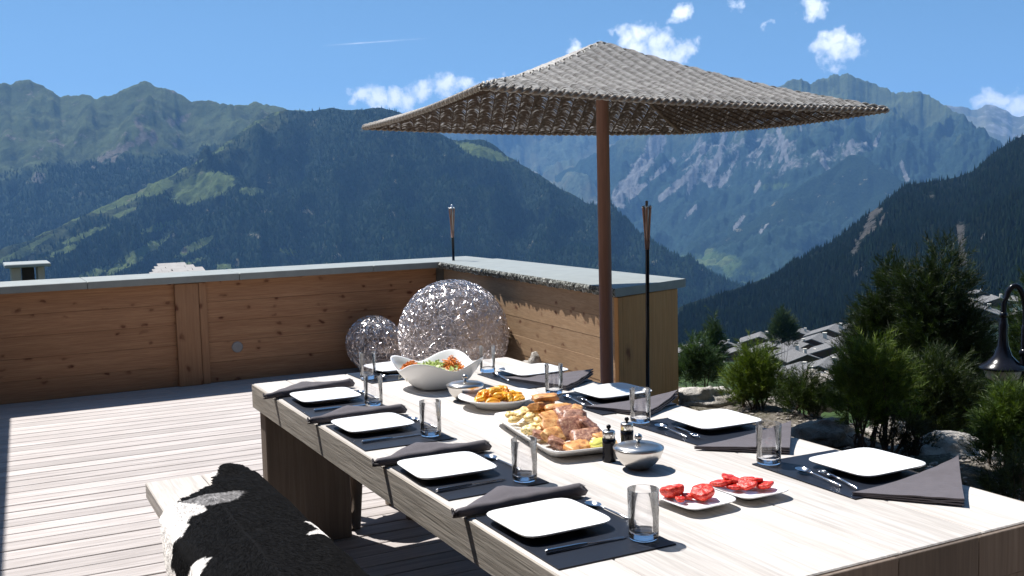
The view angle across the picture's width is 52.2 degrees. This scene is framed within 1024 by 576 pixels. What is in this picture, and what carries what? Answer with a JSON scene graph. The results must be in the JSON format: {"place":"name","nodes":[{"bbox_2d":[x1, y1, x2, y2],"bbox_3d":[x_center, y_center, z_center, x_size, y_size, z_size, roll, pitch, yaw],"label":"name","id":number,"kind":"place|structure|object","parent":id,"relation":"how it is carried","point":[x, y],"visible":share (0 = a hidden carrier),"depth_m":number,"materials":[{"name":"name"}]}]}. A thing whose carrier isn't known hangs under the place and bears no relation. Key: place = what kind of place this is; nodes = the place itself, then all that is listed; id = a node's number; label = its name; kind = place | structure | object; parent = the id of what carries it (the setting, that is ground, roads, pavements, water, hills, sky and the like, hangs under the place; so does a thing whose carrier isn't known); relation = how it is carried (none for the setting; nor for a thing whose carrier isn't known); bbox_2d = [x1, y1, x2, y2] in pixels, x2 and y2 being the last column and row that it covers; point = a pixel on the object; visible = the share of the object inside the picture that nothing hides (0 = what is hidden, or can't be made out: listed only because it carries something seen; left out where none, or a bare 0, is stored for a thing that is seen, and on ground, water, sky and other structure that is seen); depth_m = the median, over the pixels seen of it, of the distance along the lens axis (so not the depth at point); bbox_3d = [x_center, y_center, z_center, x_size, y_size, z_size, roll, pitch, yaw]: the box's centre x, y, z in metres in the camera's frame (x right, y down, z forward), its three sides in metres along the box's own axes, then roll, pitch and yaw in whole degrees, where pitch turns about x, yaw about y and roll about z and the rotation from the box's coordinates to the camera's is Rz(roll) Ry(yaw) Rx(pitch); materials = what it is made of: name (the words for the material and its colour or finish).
{"place":"outdoors","nodes":[
{"label":"outdoors","id":0,"kind":"place"},
{"bbox_2d":[0,80,304,247],"bbox_3d":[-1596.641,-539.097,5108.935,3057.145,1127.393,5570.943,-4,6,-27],"label":"mountain","id":1,"kind":"structure","parent":0,"point":[39,123],"depth_m":5102.94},
{"bbox_2d":[0,143,220,249],"bbox_3d":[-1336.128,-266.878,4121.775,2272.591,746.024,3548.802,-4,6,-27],"label":"forest","id":2,"kind":"object","parent":1,"relation":"on","point":[17,219],"visible":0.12,"depth_m":4488.50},
{"bbox_2d":[0,108,737,305],"bbox_3d":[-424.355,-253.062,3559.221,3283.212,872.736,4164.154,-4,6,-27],"label":"mountain","id":3,"kind":"structure","parent":0,"point":[196,183],"depth_m":3666.88,"materials":[{"name":"plant"}]},
{"bbox_2d":[0,105,742,307],"bbox_3d":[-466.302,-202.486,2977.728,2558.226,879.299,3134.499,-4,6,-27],"label":"forest","id":4,"kind":"object","parent":3,"relation":"on","point":[363,256],"visible":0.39,"depth_m":3525.45,"materials":[{"name":"plant"}]},
{"bbox_2d":[0,0,1023,116],"label":"sky","id":5,"kind":"structure","parent":0,"point":[403,56],"materials":[{"name":"blue"}]},
{"bbox_2d":[441,104,656,203],"bbox_3d":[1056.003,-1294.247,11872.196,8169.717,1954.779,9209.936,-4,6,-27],"label":"mountain","id":6,"kind":"structure","parent":0,"point":[550,157],"depth_m":11109.11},
{"bbox_2d":[555,73,1014,284],"bbox_3d":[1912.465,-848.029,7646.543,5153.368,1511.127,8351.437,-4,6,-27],"label":"mountain","id":7,"kind":"structure","parent":0,"point":[701,193],"depth_m":6962.68,"materials":[{"name":"stone"}]},
{"bbox_2d":[696,155,905,268],"bbox_3d":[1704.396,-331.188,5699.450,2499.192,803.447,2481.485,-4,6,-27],"label":"mountain","id":8,"kind":"structure","parent":0,"point":[859,186],"depth_m":5944.15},
{"bbox_2d":[678,352,1023,498],"bbox_3d":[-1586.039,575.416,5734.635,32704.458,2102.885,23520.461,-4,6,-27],"label":"ground","id":9,"kind":"structure","parent":0,"point":[769,418],"depth_m":7.31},
{"bbox_2d":[3,260,50,280],"bbox_3d":[-7.713,0.539,16.730,0.660,1.900,0.920,-4,6,-27],"label":"chimney","id":10,"kind":"object","parent":9,"relation":"on","point":[25,269],"visible":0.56,"depth_m":16.45,"materials":[{"name":"stone"}]},
{"bbox_2d":[149,262,204,273],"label":"chalet roof","id":11,"kind":"structure","parent":9,"relation":"on","point":[171,267],"depth_m":18.06,"materials":[{"name":"white stone"}]},
{"bbox_2d":[678,327,727,386],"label":"mountain pine","id":12,"kind":"object","parent":9,"relation":"on","point":[697,362],"visible":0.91,"depth_m":10.37,"materials":[{"name":"green plant"}]},
{"bbox_2d":[678,386,741,407],"bbox_3d":[1.502,0.891,8.189,0.662,0.282,0.490,-4,6,-27],"label":"boulder","id":13,"kind":"object","parent":9,"relation":"on","point":[709,396],"visible":0.41,"depth_m":8.00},
{"bbox_2d":[700,306,732,386],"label":"spruce","id":14,"kind":"object","parent":9,"relation":"on","point":[715,337],"visible":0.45,"depth_m":39.52,"materials":[{"name":"green plant"}]},
{"bbox_2d":[714,330,797,411],"bbox_3d":[1.880,0.631,7.854,0.728,0.674,0.598,0,5,15],"label":"mountain pine","id":15,"kind":"object","parent":9,"relation":"on","point":[756,381],"visible":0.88,"depth_m":7.77,"materials":[{"name":"green plant"}]},
{"bbox_2d":[738,331,781,347],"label":"chalet","id":16,"kind":"object","parent":9,"relation":"on","point":[757,335],"visible":0.23,"depth_m":262.38,"materials":[{"name":"white paint"}]},
{"bbox_2d":[762,303,801,373],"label":"broadleaf tree","id":17,"kind":"object","parent":9,"relation":"on","point":[783,327],"visible":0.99,"depth_m":145.71,"materials":[{"name":"green plant"}]},
{"bbox_2d":[775,348,821,365],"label":"chalet","id":18,"kind":"object","parent":9,"relation":"on","point":[792,356],"visible":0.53,"depth_m":183.14,"materials":[{"name":"white paint"}]},
{"bbox_2d":[768,357,852,418],"bbox_3d":[2.129,0.715,7.401,0.564,0.503,0.574,-4,6,-27],"label":"mountain pine","id":19,"kind":"object","parent":9,"relation":"on","point":[805,393],"visible":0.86,"depth_m":7.38,"materials":[{"name":"green plant"}]},
{"bbox_2d":[796,332,832,345],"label":"chalet","id":20,"kind":"object","parent":9,"relation":"on","point":[817,339],"visible":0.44,"depth_m":230.50,"materials":[{"name":"white paint"}]},
{"bbox_2d":[797,357,836,371],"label":"chalet","id":21,"kind":"object","parent":9,"relation":"on","point":[824,361],"visible":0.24,"depth_m":159.32,"materials":[{"name":"white paint"}]},
{"bbox_2d":[791,417,857,448],"bbox_3d":[2.000,0.991,6.814,0.558,0.274,0.485,-4,6,-27],"label":"boulder","id":22,"kind":"object","parent":9,"relation":"on","point":[827,432],"visible":0.49,"depth_m":6.70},
{"bbox_2d":[807,339,841,358],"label":"chalet","id":23,"kind":"object","parent":9,"relation":"on","point":[821,350],"visible":0.06,"depth_m":190.41,"materials":[{"name":"white paint"}]},
{"bbox_2d":[803,323,846,337],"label":"chalet","id":24,"kind":"object","parent":9,"relation":"on","point":[831,330],"visible":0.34,"depth_m":262.72,"materials":[{"name":"white paint"}]},
{"bbox_2d":[825,292,870,424],"bbox_3d":[3.839,1.383,11.367,0.888,2.796,0.738,2,6,30],"label":"mountain pine","id":25,"kind":"object","parent":9,"relation":"on","point":[846,325],"visible":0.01,"depth_m":11.32,"materials":[{"name":"green plant"}]},
{"bbox_2d":[818,325,928,450],"bbox_3d":[2.220,0.642,6.469,0.678,0.875,0.738,1,6,24],"label":"mountain pine","id":26,"kind":"object","parent":9,"relation":"on","point":[875,392],"visible":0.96,"depth_m":6.38,"materials":[{"name":"green plant"}]},
{"bbox_2d":[835,242,916,424],"bbox_3d":[3.787,1.079,10.515,1.117,3.127,0.957,0,5,15],"label":"mountain pine","id":27,"kind":"object","parent":9,"relation":"on","point":[875,316],"visible":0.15,"depth_m":10.34,"materials":[{"name":"green plant"}]},
{"bbox_2d":[867,398,946,456],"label":"mountain pine","id":28,"kind":"object","parent":9,"relation":"on","point":[903,438],"visible":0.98,"depth_m":6.24,"materials":[{"name":"green plant"}]},
{"bbox_2d":[873,335,995,438],"bbox_3d":[3.192,1.010,7.834,1.189,1.424,0.832,-4,6,-27],"label":"mountain pine","id":29,"kind":"object","parent":9,"relation":"on","point":[948,393],"visible":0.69,"depth_m":7.57,"materials":[{"name":"green plant"}]},
{"bbox_2d":[860,224,1009,434],"bbox_3d":[3.924,0.989,9.808,1.407,3.201,1.303,-4,6,-27],"label":"mountain pine","id":30,"kind":"object","parent":9,"relation":"on","point":[944,315],"visible":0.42,"depth_m":9.53,"materials":[{"name":"green plant"}]},
{"bbox_2d":[888,430,1002,460],"bbox_3d":[2.687,1.032,6.506,0.724,0.311,0.587,-4,6,-27],"label":"boulder","id":31,"kind":"object","parent":9,"relation":"on","point":[950,444],"visible":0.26,"depth_m":6.32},
{"bbox_2d":[962,304,1010,429],"bbox_3d":[4.668,1.458,10.646,0.833,2.742,0.750,-4,6,-27],"label":"mountain pine","id":32,"kind":"object","parent":9,"relation":"on","point":[991,355],"visible":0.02,"depth_m":10.43,"materials":[{"name":"green plant"}]},
{"bbox_2d":[976,303,1000,351],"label":"chalet","id":33,"kind":"object","parent":9,"relation":"on","point":[995,313],"visible":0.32,"depth_m":342.82,"materials":[{"name":"white paint"}]},
{"bbox_2d":[955,369,1023,475],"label":"mountain pine","id":34,"kind":"object","parent":9,"relation":"on","point":[996,426],"visible":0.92,"depth_m":5.80,"materials":[{"name":"green plant"}]},
{"bbox_2d":[978,294,1012,311],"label":"chalet","id":35,"kind":"object","parent":9,"relation":"on","point":[990,298],"visible":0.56,"depth_m":388.43,"materials":[{"name":"white paint"}]},
{"bbox_2d":[970,433,1023,501],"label":"mountain pine","id":36,"kind":"object","parent":9,"relation":"on","point":[1010,481],"visible":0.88,"depth_m":5.13,"materials":[{"name":"green plant"}]},
{"bbox_2d":[978,283,1023,390],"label":"street lamp","id":37,"kind":"object","parent":9,"relation":"on","point":[1002,358],"visible":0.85,"depth_m":8.17,"materials":[{"name":"black metal"}]},
{"bbox_2d":[994,265,1023,391],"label":"mountain pine","id":38,"kind":"object","parent":9,"relation":"on","point":[1015,346],"visible":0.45,"depth_m":12.58,"materials":[{"name":"green plant"}]},
{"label":"deck joists","id":39,"kind":"structure","parent":9,"relation":"on","visible":0},
{"bbox_2d":[0,368,491,575],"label":"deck","id":40,"kind":"structure","parent":39,"relation":"on","point":[77,474],"depth_m":6.17,"materials":[{"name":"wood"}]},
{"bbox_2d":[145,468,250,518],"bbox_3d":[-0.569,1.131,3.004,0.435,0.448,3.285,-4,6,-27],"label":"bench","id":41,"kind":"object","parent":40,"relation":"on","point":[162,495],"visible":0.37,"depth_m":4.24,"materials":[{"name":"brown wood"}]},
{"bbox_2d":[158,463,369,575],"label":"cowhide","id":42,"kind":"object","parent":41,"relation":"on","point":[237,520],"visible":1,"depth_m":3.60,"materials":[{"name":"fur"}]},
{"bbox_2d":[0,256,490,404],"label":"parapet wall","id":43,"kind":"structure","parent":40,"relation":"on","point":[73,337],"depth_m":9.11,"materials":[{"name":"wood"}]},
{"bbox_2d":[448,204,454,260],"bbox_3d":[-0.580,-0.541,10.189,0.066,0.549,0.064,-4,6,-27],"label":"garden torch","id":44,"kind":"object","parent":43,"relation":"on","point":[452,213],"visible":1,"depth_m":10.17,"materials":[{"name":"black metal"}]},
{"bbox_2d":[345,315,400,370],"bbox_3d":[-1.270,0.509,9.615,0.523,0.523,0.523,-4,6,-27],"label":"wire ball","id":45,"kind":"object","parent":40,"relation":"on","point":[377,329],"visible":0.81,"depth_m":9.47,"materials":[{"name":"silver metal"}]},
{"bbox_2d":[350,476,411,528],"bbox_3d":[-0.708,0.934,5.275,0.395,0.451,0.390,-4,6,-27],"label":"bench","id":46,"kind":"object","parent":40,"relation":"on","point":[356,494],"visible":0.06,"depth_m":5.08,"materials":[{"name":"brown wood"}]},
{"bbox_2d":[397,279,509,360],"bbox_3d":[-0.481,0.387,8.594,0.922,0.922,0.921,-4,6,-27],"label":"wire ball","id":47,"kind":"object","parent":40,"relation":"on","point":[428,294],"visible":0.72,"depth_m":8.34,"materials":[{"name":"silver metal"}]},
{"bbox_2d":[438,259,685,404],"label":"parapet wall","id":48,"kind":"structure","parent":40,"relation":"on","point":[551,311],"depth_m":7.56,"materials":[{"name":"wood"}]},
{"bbox_2d":[362,41,889,383],"bbox_3d":[0.572,-0.253,6.530,2.454,2.511,2.889,-3,5,-18],"label":"parasol","id":49,"kind":"object","parent":40,"relation":"on","point":[596,80],"visible":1,"depth_m":6.35,"materials":[{"name":"wicker"}]},
{"bbox_2d":[252,357,1023,575],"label":"dining table","id":50,"kind":"object","parent":40,"relation":"on","point":[799,528],"visible":0.61,"depth_m":2.80,"materials":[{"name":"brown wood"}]},
{"bbox_2d":[263,378,354,398],"bbox_3d":[-0.912,0.432,4.591,0.437,0.047,0.127,-5,6,-35],"label":"napkin","id":51,"kind":"object","parent":50,"relation":"on","point":[304,386],"visible":0.83,"depth_m":4.55,"materials":[{"name":"grey fabric"}]},
{"bbox_2d":[282,390,385,417],"bbox_3d":[-0.733,0.476,4.317,0.325,0.003,0.470,-4,6,-26],"label":"placemat","id":52,"kind":"object","parent":50,"relation":"on","point":[307,409],"visible":0.5,"depth_m":4.28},
{"bbox_2d":[290,387,360,403],"bbox_3d":[-0.784,0.457,4.387,0.258,0.024,0.246,-4,6,-27],"label":"plate","id":53,"kind":"object","parent":52,"relation":"on","point":[328,395],"visible":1,"depth_m":4.41,"materials":[{"name":"white ceramic"}]},
{"bbox_2d":[363,373,382,405],"bbox_3d":[-0.564,0.414,4.247,0.077,0.124,0.077,-4,6,-27],"label":"drinking glass","id":54,"kind":"object","parent":52,"relation":"on","point":[374,401],"visible":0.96,"depth_m":4.23,"materials":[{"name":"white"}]},
{"bbox_2d":[307,404,406,423],"bbox_3d":[-0.615,0.475,4.042,0.396,0.046,0.148,-4,6,-27],"label":"napkin","id":55,"kind":"object","parent":50,"relation":"on","point":[346,411],"visible":0.84,"depth_m":4.00,"materials":[{"name":"grey fabric"}]},
{"bbox_2d":[348,371,404,383],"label":"placemat","id":56,"kind":"object","parent":50,"relation":"on","point":[384,379],"visible":0.36,"depth_m":4.89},
{"bbox_2d":[359,351,375,379],"bbox_3d":[-0.671,0.361,4.859,0.077,0.124,0.077,-4,6,-27],"label":"drinking glass","id":57,"kind":"object","parent":56,"relation":"on","point":[373,353],"visible":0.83,"depth_m":4.84,"materials":[{"name":"white"}]},
{"bbox_2d":[364,361,397,373],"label":"plate","id":58,"kind":"object","parent":56,"relation":"on","point":[386,367],"visible":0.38,"depth_m":5.10,"materials":[{"name":"white ceramic"}]},
{"bbox_2d":[326,415,453,450],"bbox_3d":[-0.448,0.519,3.768,0.325,0.003,0.450,-4,6,-27],"label":"placemat","id":59,"kind":"object","parent":50,"relation":"on","point":[356,439],"visible":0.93,"depth_m":3.67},
{"bbox_2d":[331,412,413,433],"bbox_3d":[-0.511,0.501,3.827,0.258,0.024,0.246,-4,6,-29],"label":"plate","id":60,"kind":"object","parent":59,"relation":"on","point":[372,423],"visible":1,"depth_m":3.85,"materials":[{"name":"white ceramic"}]},
{"bbox_2d":[419,399,440,436],"bbox_3d":[-0.287,0.459,3.683,0.077,0.124,0.077,-4,6,-27],"label":"drinking glass","id":61,"kind":"object","parent":59,"relation":"on","point":[431,432],"visible":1,"depth_m":3.66,"materials":[{"name":"white"}]},
{"bbox_2d":[371,440,491,466],"bbox_3d":[-0.283,0.524,3.416,0.415,0.045,0.156,-4,6,-27],"label":"napkin","id":62,"kind":"object","parent":50,"relation":"on","point":[418,449],"visible":0.87,"depth_m":3.36,"materials":[{"name":"grey fabric"}]},
{"bbox_2d":[390,349,482,390],"bbox_3d":[-0.333,0.371,4.641,0.372,0.134,0.360,-4,6,-29],"label":"salad bowl","id":63,"kind":"object","parent":50,"relation":"on","point":[421,376],"visible":0.76,"depth_m":4.52,"materials":[{"name":"white ceramic"}]},
{"bbox_2d":[398,355,464,381],"bbox_3d":[-0.346,0.372,4.629,0.295,0.144,0.256,-4,6,-27],"label":"salad","id":64,"kind":"object","parent":63,"relation":"in","point":[449,365],"visible":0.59,"depth_m":4.62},
{"bbox_2d":[446,374,483,400],"bbox_3d":[-0.193,0.409,4.321,0.156,0.108,0.156,-4,6,-27],"label":"steel bowl","id":65,"kind":"object","parent":50,"relation":"on","point":[456,388],"visible":0.81,"depth_m":4.27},
{"bbox_2d":[392,453,548,500],"bbox_3d":[-0.134,0.566,3.166,0.325,0.003,0.420,-4,6,-28],"label":"placemat","id":66,"kind":"object","parent":50,"relation":"on","point":[501,470],"visible":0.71,"depth_m":3.08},
{"bbox_2d":[397,451,496,479],"bbox_3d":[-0.201,0.551,3.198,0.258,0.024,0.246,-4,6,-25],"label":"plate","id":67,"kind":"object","parent":66,"relation":"on","point":[447,465],"visible":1,"depth_m":3.22,"materials":[{"name":"white ceramic"}]},
{"bbox_2d":[436,479,505,491],"bbox_3d":[-0.117,0.570,3.033,0.230,0.011,0.014,-4,6,-30],"label":"knife","id":68,"kind":"object","parent":66,"relation":"on","point":[451,487],"visible":1,"depth_m":3.01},
{"bbox_2d":[511,436,536,482],"bbox_3d":[0.036,0.506,3.077,0.077,0.124,0.077,-4,6,-27],"label":"drinking glass","id":69,"kind":"object","parent":66,"relation":"on","point":[524,476],"visible":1,"depth_m":3.06,"materials":[{"name":"clear"}]},
{"bbox_2d":[479,345,494,372],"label":"drinking glass","id":70,"kind":"object","parent":50,"relation":"on","point":[488,369],"visible":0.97,"depth_m":4.94,"materials":[{"name":"white"}]},
{"bbox_2d":[458,387,538,410],"bbox_3d":[-0.054,0.450,4.188,0.324,0.045,0.324,-4,6,-27],"label":"round dish","id":71,"kind":"object","parent":50,"relation":"on","point":[503,404],"visible":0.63,"depth_m":4.12,"materials":[{"name":"white ceramic"}]},
{"bbox_2d":[474,385,524,402],"bbox_3d":[-0.056,0.421,4.201,0.219,0.060,0.181,-4,6,-27],"label":"roasted fruit","id":72,"kind":"object","parent":71,"relation":"on","point":[497,394],"visible":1,"depth_m":4.16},
{"bbox_2d":[451,483,587,517],"bbox_3d":[-0.004,0.565,2.878,0.413,0.047,0.157,-4,6,-27],"label":"napkin","id":73,"kind":"object","parent":50,"relation":"on","point":[499,497],"visible":0.93,"depth_m":2.82,"materials":[{"name":"grey fabric"}]},
{"bbox_2d":[478,371,592,388],"bbox_3d":[0.099,0.411,4.806,0.350,0.003,0.460,-4,6,-28],"label":"placemat","id":74,"kind":"object","parent":50,"relation":"on","point":[512,383],"visible":0.36,"depth_m":4.71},
{"bbox_2d":[499,363,567,376],"bbox_3d":[0.099,0.390,4.882,0.268,0.024,0.251,-4,6,-29],"label":"plate","id":75,"kind":"object","parent":74,"relation":"on","point":[529,370],"visible":0.77,"depth_m":4.91,"materials":[{"name":"white ceramic"}]},
{"bbox_2d":[501,369,592,389],"bbox_3d":[0.139,0.402,4.613,0.422,0.050,0.257,-1,5,9],"label":"napkin","id":76,"kind":"object","parent":74,"relation":"on","point":[571,379],"visible":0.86,"depth_m":4.64,"materials":[{"name":"grey fabric"}]},
{"bbox_2d":[544,363,562,393],"bbox_3d":[0.176,0.382,4.400,0.077,0.124,0.077,-4,6,-27],"label":"drinking glass","id":77,"kind":"object","parent":50,"relation":"on","point":[557,390],"visible":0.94,"depth_m":4.38,"materials":[{"name":"clear"}]},
{"bbox_2d":[494,411,620,457],"bbox_3d":[0.152,0.501,3.612,0.276,0.038,0.650,-3,5,-19],"label":"platter","id":78,"kind":"object","parent":50,"relation":"on","point":[542,445],"visible":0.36,"depth_m":3.44,"materials":[{"name":"white ceramic"}]},
{"bbox_2d":[504,406,616,447],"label":"herbed potatoes","id":79,"kind":"object","parent":78,"relation":"on","point":[533,419],"visible":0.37,"depth_m":3.69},
{"bbox_2d":[527,393,617,450],"bbox_3d":[0.169,0.458,3.573,0.284,0.120,0.484,-4,6,-27],"label":"sliced roast","id":80,"kind":"object","parent":78,"relation":"on","point":[574,425],"visible":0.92,"depth_m":3.51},
{"bbox_2d":[475,498,675,569],"bbox_3d":[0.148,0.609,2.621,0.325,0.003,0.440,-4,6,-27],"label":"placemat","id":81,"kind":"object","parent":50,"relation":"on","point":[615,526],"visible":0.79,"depth_m":2.52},
{"bbox_2d":[487,498,610,537],"bbox_3d":[0.091,0.593,2.661,0.258,0.024,0.246,-4,6,-28],"label":"plate","id":82,"kind":"object","parent":81,"relation":"on","point":[545,518],"visible":1,"depth_m":2.68,"materials":[{"name":"white ceramic"}]},
{"bbox_2d":[545,536,627,553],"bbox_3d":[0.180,0.611,2.499,0.230,0.011,0.014,-4,6,-27],"label":"knife","id":83,"kind":"object","parent":81,"relation":"on","point":[556,549],"visible":1,"depth_m":2.48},
{"bbox_2d":[585,501,635,522],"bbox_3d":[0.259,0.590,2.751,0.037,0.014,0.200,-5,6,-34],"label":"spoon","id":84,"kind":"object","parent":81,"relation":"on","point":[593,503],"visible":0.95,"depth_m":2.78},
{"bbox_2d":[627,484,658,542],"bbox_3d":[0.319,0.548,2.536,0.077,0.124,0.077,-4,6,-27],"label":"drinking glass","id":85,"kind":"object","parent":81,"relation":"on","point":[643,533],"visible":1,"depth_m":2.52,"materials":[{"name":"clear"}]},
{"bbox_2d":[602,424,615,462],"bbox_3d":[0.305,0.487,3.287,0.044,0.117,0.044,-4,6,-27],"label":"pepper mill","id":86,"kind":"object","parent":50,"relation":"on","point":[608,443],"visible":0.99,"depth_m":3.27,"materials":[{"name":"black glass"}]},
{"bbox_2d":[557,392,676,414],"bbox_3d":[0.394,0.455,4.240,0.350,0.003,0.450,-4,6,-27],"label":"placemat","id":87,"kind":"object","parent":50,"relation":"on","point":[593,400],"visible":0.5,"depth_m":4.23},
{"bbox_2d":[572,383,651,399],"bbox_3d":[0.413,0.433,4.322,0.268,0.024,0.251,-4,6,-29],"label":"plate","id":88,"kind":"object","parent":87,"relation":"on","point":[610,391],"visible":0.88,"depth_m":4.35,"materials":[{"name":"white ceramic"}]},
{"bbox_2d":[586,390,677,414],"bbox_3d":[0.485,0.437,4.099,0.282,0.055,0.280,3,7,40],"label":"napkin","id":89,"kind":"object","parent":87,"relation":"on","point":[660,401],"visible":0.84,"depth_m":4.04,"materials":[{"name":"grey fabric"}]},
{"bbox_2d":[620,417,633,441],"bbox_3d":[0.373,0.476,3.389,0.044,0.117,0.044,-4,6,-27],"label":"pepper mill","id":90,"kind":"object","parent":50,"relation":"on","point":[626,431],"visible":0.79,"depth_m":3.37,"materials":[{"name":"black glass"}]},
{"bbox_2d":[613,433,663,470],"bbox_3d":[0.387,0.497,3.195,0.156,0.108,0.156,-4,6,-27],"label":"steel bowl","id":91,"kind":"object","parent":50,"relation":"on","point":[638,453],"visible":1,"depth_m":3.15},
{"bbox_2d":[659,484,735,510],"bbox_3d":[0.487,0.572,2.813,0.172,0.025,0.200,-5,6,-31],"label":"side dish","id":92,"kind":"object","parent":50,"relation":"on","point":[718,498],"visible":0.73,"depth_m":2.79,"materials":[{"name":"white ceramic"}]},
{"bbox_2d":[659,483,714,501],"bbox_3d":[0.470,0.552,2.811,0.149,0.042,0.086,0,5,16],"label":"sliced tomato","id":93,"kind":"object","parent":92,"relation":"on","point":[702,492],"visible":1,"depth_m":2.80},
{"bbox_2d":[633,418,791,445],"bbox_3d":[0.690,0.498,3.680,0.350,0.003,0.460,-4,6,-29],"label":"placemat","id":94,"kind":"object","parent":50,"relation":"on","point":[707,437],"visible":0.43,"depth_m":3.64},
{"bbox_2d":[629,387,650,423],"bbox_3d":[0.468,0.428,3.810,0.077,0.124,0.077,-4,6,-27],"label":"drinking glass","id":95,"kind":"object","parent":94,"relation":"on","point":[640,419],"visible":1,"depth_m":3.79,"materials":[{"name":"clear"}]},
{"bbox_2d":[667,409,761,430],"bbox_3d":[0.724,0.478,3.741,0.268,0.024,0.251,-4,6,-26],"label":"plate","id":96,"kind":"object","parent":94,"relation":"on","point":[714,419],"visible":1,"depth_m":3.76,"materials":[{"name":"white ceramic"}]},
{"bbox_2d":[694,421,790,453],"bbox_3d":[0.816,0.495,3.396,0.395,0.051,0.208,-4,6,-27],"label":"napkin","id":97,"kind":"object","parent":50,"relation":"on","point":[747,443],"visible":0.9,"depth_m":3.40,"materials":[{"name":"grey fabric"}]},
{"bbox_2d":[705,474,787,499],"bbox_3d":[0.649,0.560,2.896,0.172,0.025,0.200,-4,6,-28],"label":"side dish","id":98,"kind":"object","parent":50,"relation":"on","point":[757,493],"visible":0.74,"depth_m":2.88,"materials":[{"name":"white ceramic"}]},
{"bbox_2d":[709,473,773,489],"bbox_3d":[0.639,0.539,2.904,0.174,0.035,0.086,0,5,19],"label":"sliced tomato","id":99,"kind":"object","parent":98,"relation":"on","point":[731,481],"visible":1,"depth_m":2.89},
{"bbox_2d":[752,449,917,499],"bbox_3d":[0.982,0.545,3.087,0.335,0.003,0.430,-4,6,-26],"label":"placemat","id":100,"kind":"object","parent":50,"relation":"on","point":[786,466],"visible":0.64,"depth_m":3.04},
{"bbox_2d":[756,421,781,465],"bbox_3d":[0.786,0.476,3.198,0.077,0.124,0.077,-4,6,-27],"label":"drinking glass","id":101,"kind":"object","parent":100,"relation":"on","point":[769,459],"visible":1,"depth_m":3.18,"materials":[{"name":"clear"}]},
{"bbox_2d":[809,448,925,476],"bbox_3d":[1.057,0.527,3.113,0.268,0.024,0.251,-4,6,-28],"label":"plate","id":102,"kind":"object","parent":100,"relation":"on","point":[866,462],"visible":1,"depth_m":3.13,"materials":[{"name":"white ceramic"}]},
{"bbox_2d":[852,455,963,505],"bbox_3d":[1.150,0.530,2.837,0.387,0.065,0.220,-4,6,-27],"label":"napkin","id":103,"kind":"object","parent":50,"relation":"on","point":[941,483],"visible":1,"depth_m":2.85,"materials":[{"name":"grey fabric"}]},
{"bbox_2d":[642,201,651,387],"bbox_3d":[0.879,0.207,6.747,0.066,1.540,0.064,-4,6,-27],"label":"garden torch","id":104,"kind":"object","parent":40,"relation":"on","point":[646,210],"visible":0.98,"depth_m":6.71,"materials":[{"name":"black metal"}]},
{"bbox_2d":[678,135,1023,335],"bbox_3d":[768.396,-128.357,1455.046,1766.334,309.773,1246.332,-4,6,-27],"label":"hill","id":105,"kind":"structure","parent":0,"point":[962,227],"depth_m":1329.46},
{"bbox_2d":[678,133,1023,346],"bbox_3d":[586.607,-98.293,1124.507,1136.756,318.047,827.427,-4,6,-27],"label":"forest","id":106,"kind":"object","parent":105,"relation":"on","point":[809,312],"visible":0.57,"depth_m":1156.75,"materials":[{"name":"plant"}]},
{"bbox_2d":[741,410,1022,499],"bbox_3d":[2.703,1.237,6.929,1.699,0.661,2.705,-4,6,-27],"label":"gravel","id":107,"kind":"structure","parent":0,"point":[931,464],"depth_m":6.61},
{"bbox_2d":[944,105,1023,145],"bbox_3d":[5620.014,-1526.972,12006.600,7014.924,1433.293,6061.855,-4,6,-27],"label":"mountain","id":108,"kind":"structure","parent":0,"point":[1000,124],"depth_m":12091.69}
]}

